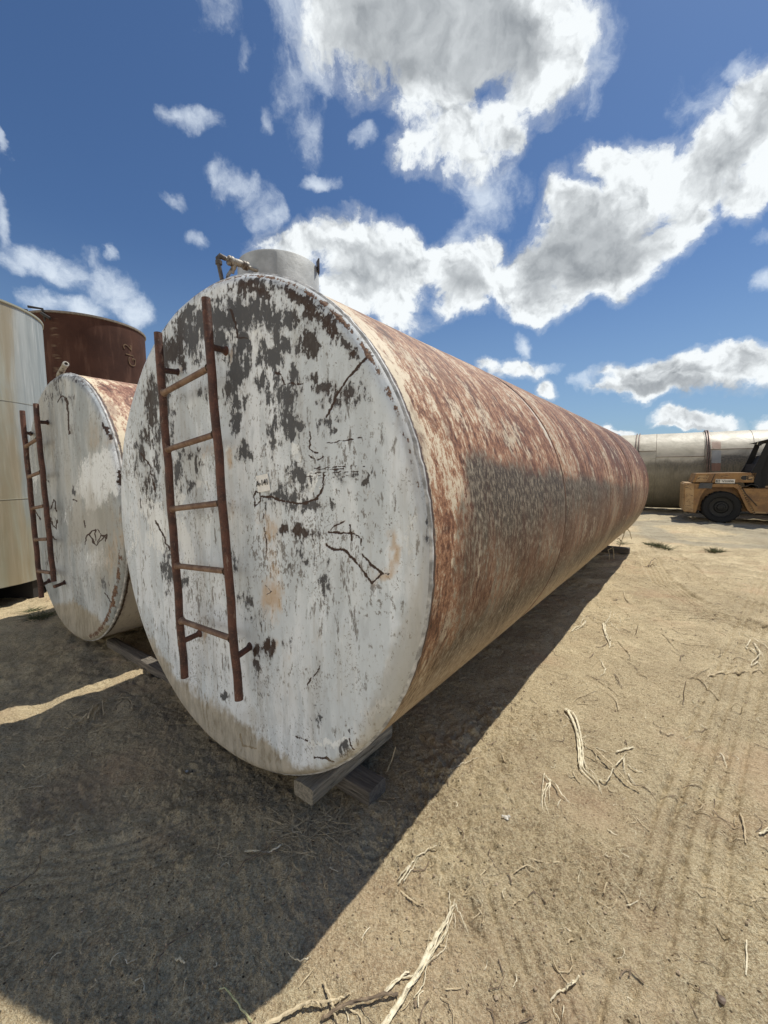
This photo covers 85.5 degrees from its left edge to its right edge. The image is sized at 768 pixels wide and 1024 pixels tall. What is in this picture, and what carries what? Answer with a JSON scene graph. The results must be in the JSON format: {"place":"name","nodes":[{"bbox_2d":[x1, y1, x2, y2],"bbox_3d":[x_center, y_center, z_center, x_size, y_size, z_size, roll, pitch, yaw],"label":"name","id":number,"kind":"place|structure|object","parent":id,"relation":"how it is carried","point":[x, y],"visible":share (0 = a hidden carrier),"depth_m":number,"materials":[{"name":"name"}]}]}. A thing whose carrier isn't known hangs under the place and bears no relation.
{"place":"outdoors","nodes":[
{"label":"outdoors","id":0,"kind":"place"},
{"bbox_2d":[0,507,767,1023],"bbox_3d":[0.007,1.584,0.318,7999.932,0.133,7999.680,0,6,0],"label":"ground","id":1,"kind":"structure","parent":0,"point":[152,755],"depth_m":1.84,"materials":[{"name":"beige soil"}]},
{"bbox_2d":[0,856,40,895],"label":"dead root","id":2,"kind":"object","parent":1,"relation":"on","point":[3,892],"visible":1,"depth_m":1.61,"materials":[{"name":"brown plant"}]},
{"bbox_2d":[0,299,46,597],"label":"vertical tank","id":3,"kind":"object","parent":1,"relation":"on","point":[23,381],"visible":0.54,"depth_m":5.01,"materials":[{"name":"metal"}]},
{"bbox_2d":[20,606,46,611],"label":"grass tuft","id":4,"kind":"object","parent":1,"relation":"on","point":[32,609],"visible":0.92,"depth_m":4.84,"materials":[{"name":"plant"}]},
{"bbox_2d":[13,605,55,622],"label":"grass tuft","id":5,"kind":"object","parent":1,"relation":"on","point":[42,616],"visible":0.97,"depth_m":4.56,"materials":[{"name":"plant"}]},
{"bbox_2d":[19,766,59,789],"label":"dry stalk","id":6,"kind":"object","parent":1,"relation":"on","point":[33,779],"visible":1,"depth_m":2.11,"materials":[{"name":"plant"}]},
{"bbox_2d":[25,305,145,384],"bbox_3d":[-9.322,-2.754,13.245,3.260,6.110,3.423,0,6,0],"label":"vertical tank","id":7,"kind":"object","parent":1,"relation":"on","point":[88,345],"visible":0.41,"depth_m":11.86,"materials":[{"name":"metal"}]},
{"bbox_2d":[66,684,134,728],"bbox_3d":[-1.967,1.304,2.851,0.240,0.056,0.564,0,6,0],"label":"dead root","id":8,"kind":"object","parent":1,"relation":"on","point":[92,708],"visible":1,"depth_m":2.76,"materials":[{"name":"brown wood"}]},
{"bbox_2d":[46,697,168,739],"bbox_3d":[-1.745,1.335,2.700,0.178,0.036,0.701,4,7,37],"label":"dry stalk","id":9,"kind":"object","parent":1,"relation":"on","point":[107,719],"visible":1,"depth_m":2.62,"materials":[{"name":"beige plant"}]},
{"bbox_2d":[92,697,132,725],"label":"dry stalk","id":10,"kind":"object","parent":1,"relation":"on","point":[105,702],"visible":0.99,"depth_m":2.74,"materials":[{"name":"brown plant"}]},
{"bbox_2d":[106,638,170,684],"bbox_3d":[-1.730,1.253,3.252,1.956,0.076,0.093,4,7,37],"label":"timber","id":11,"kind":"object","parent":1,"relation":"on","point":[148,663],"visible":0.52,"depth_m":3.47,"materials":[{"name":"grey wood"}]},
{"bbox_2d":[19,361,142,640],"bbox_3d":[-0.504,-0.347,6.869,2.397,2.489,8.116,4,7,37],"label":"storage tank","id":12,"kind":"object","parent":11,"relation":"on","point":[73,451],"visible":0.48,"depth_m":3.52,"materials":[{"name":"white metal"}]},
{"bbox_2d":[153,924,203,983],"bbox_3d":[-0.695,1.457,1.395,0.053,0.035,0.191,2,6,18],"label":"dead root","id":13,"kind":"object","parent":1,"relation":"on","point":[169,944],"visible":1,"depth_m":1.38,"materials":[{"name":"brown plant"}]},
{"bbox_2d":[175,957,184,963],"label":"dry leaf","id":14,"kind":"object","parent":1,"relation":"on","point":[180,959],"visible":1,"depth_m":1.36,"materials":[{"name":"plant"}]},
{"bbox_2d":[203,836,233,870],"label":"dead weed","id":15,"kind":"object","parent":1,"relation":"on","point":[214,847],"visible":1,"depth_m":1.74,"materials":[{"name":"brown plant"}]},
{"bbox_2d":[219,987,252,1022],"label":"dry stalk","id":16,"kind":"object","parent":1,"relation":"on","point":[239,1005],"visible":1,"depth_m":1.24,"materials":[{"name":"beige plant"}]},
{"bbox_2d":[236,836,279,873],"bbox_3d":[-0.520,1.422,1.734,0.208,0.023,0.068,-4,7,-36],"label":"dead root","id":17,"kind":"object","parent":1,"relation":"on","point":[259,853],"visible":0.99,"depth_m":1.74,"materials":[{"name":"brown plant"}]},
{"bbox_2d":[245,843,284,852],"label":"dry leaf","id":18,"kind":"object","parent":1,"relation":"on","point":[263,851],"visible":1,"depth_m":1.75,"materials":[{"name":"plant"}]},
{"bbox_2d":[269,830,315,872],"bbox_3d":[-0.355,1.426,1.756,0.189,0.026,0.196,2,6,21],"label":"dead weed","id":19,"kind":"object","parent":1,"relation":"on","point":[298,851],"visible":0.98,"depth_m":1.75,"materials":[{"name":"plant"}]},
{"bbox_2d":[288,952,309,961],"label":"dry leaf","id":20,"kind":"object","parent":1,"relation":"on","point":[301,959],"visible":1,"depth_m":1.36,"materials":[{"name":"plant"}]},
{"bbox_2d":[258,797,346,865],"bbox_3d":[-0.398,1.405,1.857,0.319,0.049,0.354,-5,8,-40],"label":"dead weed","id":21,"kind":"object","parent":1,"relation":"on","point":[292,825],"visible":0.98,"depth_m":1.85,"materials":[{"name":"plant"}]},
{"bbox_2d":[265,992,350,1023],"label":"dead root","id":22,"kind":"object","parent":1,"relation":"on","point":[290,1011],"visible":1,"depth_m":1.24,"materials":[{"name":"beige wood"}]},
{"bbox_2d":[301,800,354,844],"bbox_3d":[-0.247,1.405,1.886,0.291,0.044,0.230,-5,7,-37],"label":"dead weed","id":23,"kind":"object","parent":1,"relation":"on","point":[337,823],"visible":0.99,"depth_m":1.88,"materials":[{"name":"brown plant"}]},
{"bbox_2d":[323,981,338,1023],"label":"dry stalk","id":24,"kind":"object","parent":1,"relation":"on","point":[330,996],"visible":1,"depth_m":1.26,"materials":[{"name":"beige plant"}]},
{"bbox_2d":[309,823,363,886],"bbox_3d":[-0.256,1.423,1.720,0.354,0.029,0.156,5,8,40],"label":"dry stalk","id":25,"kind":"object","parent":1,"relation":"on","point":[337,842],"visible":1,"depth_m":1.75,"materials":[{"name":"brown plant"}]},
{"bbox_2d":[321,991,398,1022],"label":"dead root","id":26,"kind":"object","parent":1,"relation":"on","point":[352,1002],"visible":1,"depth_m":1.24,"materials":[{"name":"brown wood"}]},
{"bbox_2d":[335,764,385,805],"bbox_3d":[-0.288,1.364,2.238,0.646,0.088,0.138,4,7,37],"label":"timber","id":27,"kind":"object","parent":1,"relation":"on","point":[363,784],"visible":0.3,"depth_m":2.07,"materials":[{"name":"brown wood"}]},
{"bbox_2d":[294,725,391,805],"bbox_3d":[-0.189,1.279,2.178,0.129,0.084,0.628,4,7,37],"label":"timber","id":28,"kind":"object","parent":27,"relation":"on","point":[312,789],"visible":0.49,"depth_m":1.99,"materials":[{"name":"wood"}]},
{"bbox_2d":[121,249,648,775],"bbox_3d":[1.546,-0.327,5.272,2.454,2.697,8.206,4,7,37],"label":"storage tank","id":29,"kind":"object","parent":28,"relation":"on","point":[349,533],"visible":1,"depth_m":1.87,"materials":[{"name":"white metal"}]},
{"bbox_2d":[0,562,767,1023],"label":"dirt clods","id":30,"kind":"object","parent":1,"relation":"on","point":[398,868],"visible":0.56,"depth_m":1.51,"materials":[{"name":"brown soil"}]},
{"bbox_2d":[0,556,767,1023],"bbox_3d":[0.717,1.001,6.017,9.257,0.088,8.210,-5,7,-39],"label":"twig litter","id":31,"kind":"object","parent":1,"relation":"on","point":[514,803],"visible":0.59,"depth_m":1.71,"materials":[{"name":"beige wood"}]},
{"bbox_2d":[386,747,395,771],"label":"dry twig","id":32,"kind":"object","parent":1,"relation":"on","point":[391,760],"visible":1,"depth_m":2.25,"materials":[{"name":"brown wood"}]},
{"bbox_2d":[380,969,412,997],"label":"dry stalk","id":33,"kind":"object","parent":1,"relation":"on","point":[390,986],"visible":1,"depth_m":1.30,"materials":[{"name":"plant"}]},
{"bbox_2d":[383,764,438,798],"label":"dry stalk","id":34,"kind":"object","parent":1,"relation":"on","point":[404,773],"visible":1,"depth_m":2.19,"materials":[{"name":"beige plant"}]},
{"bbox_2d":[397,845,438,884],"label":"dry stalk","id":35,"kind":"object","parent":1,"relation":"on","point":[407,868],"visible":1,"depth_m":1.66,"materials":[{"name":"plant"}]},
{"bbox_2d":[381,893,468,1023],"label":"dry stalk","id":36,"kind":"object","parent":1,"relation":"on","point":[426,957],"visible":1,"depth_m":1.35,"materials":[{"name":"plant"}]},
{"bbox_2d":[501,815,509,819],"bbox_3d":[0.558,1.392,1.895,0.042,0.014,0.031,0,6,0],"label":"white stone","id":37,"kind":"object","parent":1,"relation":"on","point":[506,817],"visible":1,"depth_m":1.90,"materials":[{"name":"white stone"}]},
{"bbox_2d":[541,773,569,812],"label":"dry stalk","id":38,"kind":"object","parent":1,"relation":"on","point":[549,782],"visible":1,"depth_m":2.06,"materials":[{"name":"plant"}]},
{"bbox_2d":[550,975,579,1001],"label":"dry leaf","id":39,"kind":"object","parent":1,"relation":"on","point":[565,988],"visible":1,"depth_m":1.28,"materials":[{"name":"plant"}]},
{"bbox_2d":[572,619,585,641],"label":"dry leaf","id":40,"kind":"object","parent":1,"relation":"on","point":[578,627],"visible":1,"depth_m":4.20,"materials":[{"name":"plant"}]},
{"bbox_2d":[563,708,601,792],"bbox_3d":[1.140,1.343,2.417,0.120,0.040,0.735,1,6,10],"label":"dry stalk","id":41,"kind":"object","parent":1,"relation":"on","point":[580,751],"visible":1,"depth_m":2.40,"materials":[{"name":"plant"}]},
{"bbox_2d":[585,606,620,647],"bbox_3d":[2.287,1.147,4.402,0.385,0.046,1.371,3,7,32],"label":"dead root","id":42,"kind":"object","parent":1,"relation":"on","point":[604,627],"visible":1,"depth_m":4.17,"materials":[{"name":"plant"}]},
{"bbox_2d":[573,689,637,709],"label":"dry stalk","id":43,"kind":"object","parent":1,"relation":"on","point":[608,692],"visible":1,"depth_m":2.90,"materials":[{"name":"beige plant"}]},
{"bbox_2d":[585,744,639,791],"bbox_3d":[1.201,1.360,2.230,0.086,0.032,0.368,-2,6,-18],"label":"dry stalk","id":44,"kind":"object","parent":1,"relation":"on","point":[608,761],"visible":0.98,"depth_m":2.24,"materials":[{"name":"beige plant"}]},
{"bbox_2d":[601,546,629,553],"bbox_3d":[4.420,0.722,8.037,0.576,0.120,0.165,4,7,37],"label":"timber","id":45,"kind":"object","parent":1,"relation":"on","point":[622,550],"visible":0.68,"depth_m":7.92,"materials":[{"name":"brown wood"}]},
{"bbox_2d":[600,753,642,783],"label":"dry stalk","id":46,"kind":"object","parent":1,"relation":"on","point":[623,758],"visible":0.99,"depth_m":2.21,"materials":[{"name":"plant"}]},
{"bbox_2d":[645,542,670,547],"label":"grass tuft","id":47,"kind":"object","parent":1,"relation":"on","point":[657,545],"visible":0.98,"depth_m":8.46,"materials":[{"name":"plant"}]},
{"bbox_2d":[660,632,699,661],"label":"dry twig","id":48,"kind":"object","parent":1,"relation":"on","point":[674,645],"visible":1,"depth_m":3.81,"materials":[{"name":"brown wood"}]},
{"bbox_2d":[621,430,767,512],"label":"storage tank","id":49,"kind":"object","parent":1,"relation":"on","point":[672,461],"visible":0.32,"depth_m":14.74,"materials":[{"name":"silver metal"}]},
{"bbox_2d":[675,667,718,698],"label":"dry twig","id":50,"kind":"object","parent":1,"relation":"on","point":[701,679],"visible":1,"depth_m":3.14,"materials":[{"name":"brown wood"}]},
{"bbox_2d":[672,638,722,656],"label":"dry stalk","id":51,"kind":"object","parent":1,"relation":"on","point":[721,652],"visible":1,"depth_m":3.73,"materials":[{"name":"beige plant"}]},
{"bbox_2d":[704,547,726,552],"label":"grass tuft","id":52,"kind":"object","parent":1,"relation":"on","point":[712,549],"visible":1,"depth_m":7.97,"materials":[{"name":"plant"}]},
{"bbox_2d":[716,995,725,1004],"bbox_3d":[1.030,1.486,1.265,0.029,0.016,0.028,0,6,0],"label":"dark pebble","id":53,"kind":"object","parent":1,"relation":"on","point":[721,999],"visible":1,"depth_m":1.26,"materials":[{"name":"brown stone"}]},
{"bbox_2d":[680,875,763,915],"bbox_3d":[1.261,1.435,1.561,0.249,0.040,0.058,4,7,34],"label":"dry stalk","id":54,"kind":"object","parent":1,"relation":"on","point":[722,892],"visible":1,"depth_m":1.57,"materials":[{"name":"beige plant"}]},
{"bbox_2d":[679,439,767,522],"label":"forklift","id":55,"kind":"object","parent":1,"relation":"on","point":[718,497],"visible":1,"depth_m":12.25,"materials":[{"name":"orange paint"}]},
{"bbox_2d":[716,923,730,937],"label":"dry leaf","id":56,"kind":"object","parent":1,"relation":"on","point":[722,931],"visible":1,"depth_m":1.44,"materials":[{"name":"beige plant"}]},
{"bbox_2d":[705,669,764,680],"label":"dry stalk","id":57,"kind":"object","parent":1,"relation":"on","point":[712,674],"visible":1,"depth_m":3.27,"materials":[{"name":"beige plant"}]},
{"bbox_2d":[726,807,748,842],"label":"dry stalk","id":58,"kind":"object","parent":1,"relation":"on","point":[744,833],"visible":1,"depth_m":1.88,"materials":[{"name":"beige plant"}]},
{"bbox_2d":[744,939,747,974],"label":"dry stalk","id":59,"kind":"object","parent":1,"relation":"on","point":[746,968],"visible":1,"depth_m":1.35,"materials":[{"name":"plant"}]},
{"bbox_2d":[738,631,767,667],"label":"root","id":60,"kind":"object","parent":1,"relation":"on","point":[754,650],"visible":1,"depth_m":3.63,"materials":[{"name":"plant"}]},
{"bbox_2d":[759,827,767,833],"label":"dry stalk","id":61,"kind":"object","parent":1,"relation":"on","point":[763,831],"visible":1,"depth_m":1.84,"materials":[{"name":"plant"}]},
{"bbox_2d":[0,0,767,435],"label":"sky","id":62,"kind":"structure","parent":0,"point":[564,201],"materials":[{"name":"blue"}]}
]}

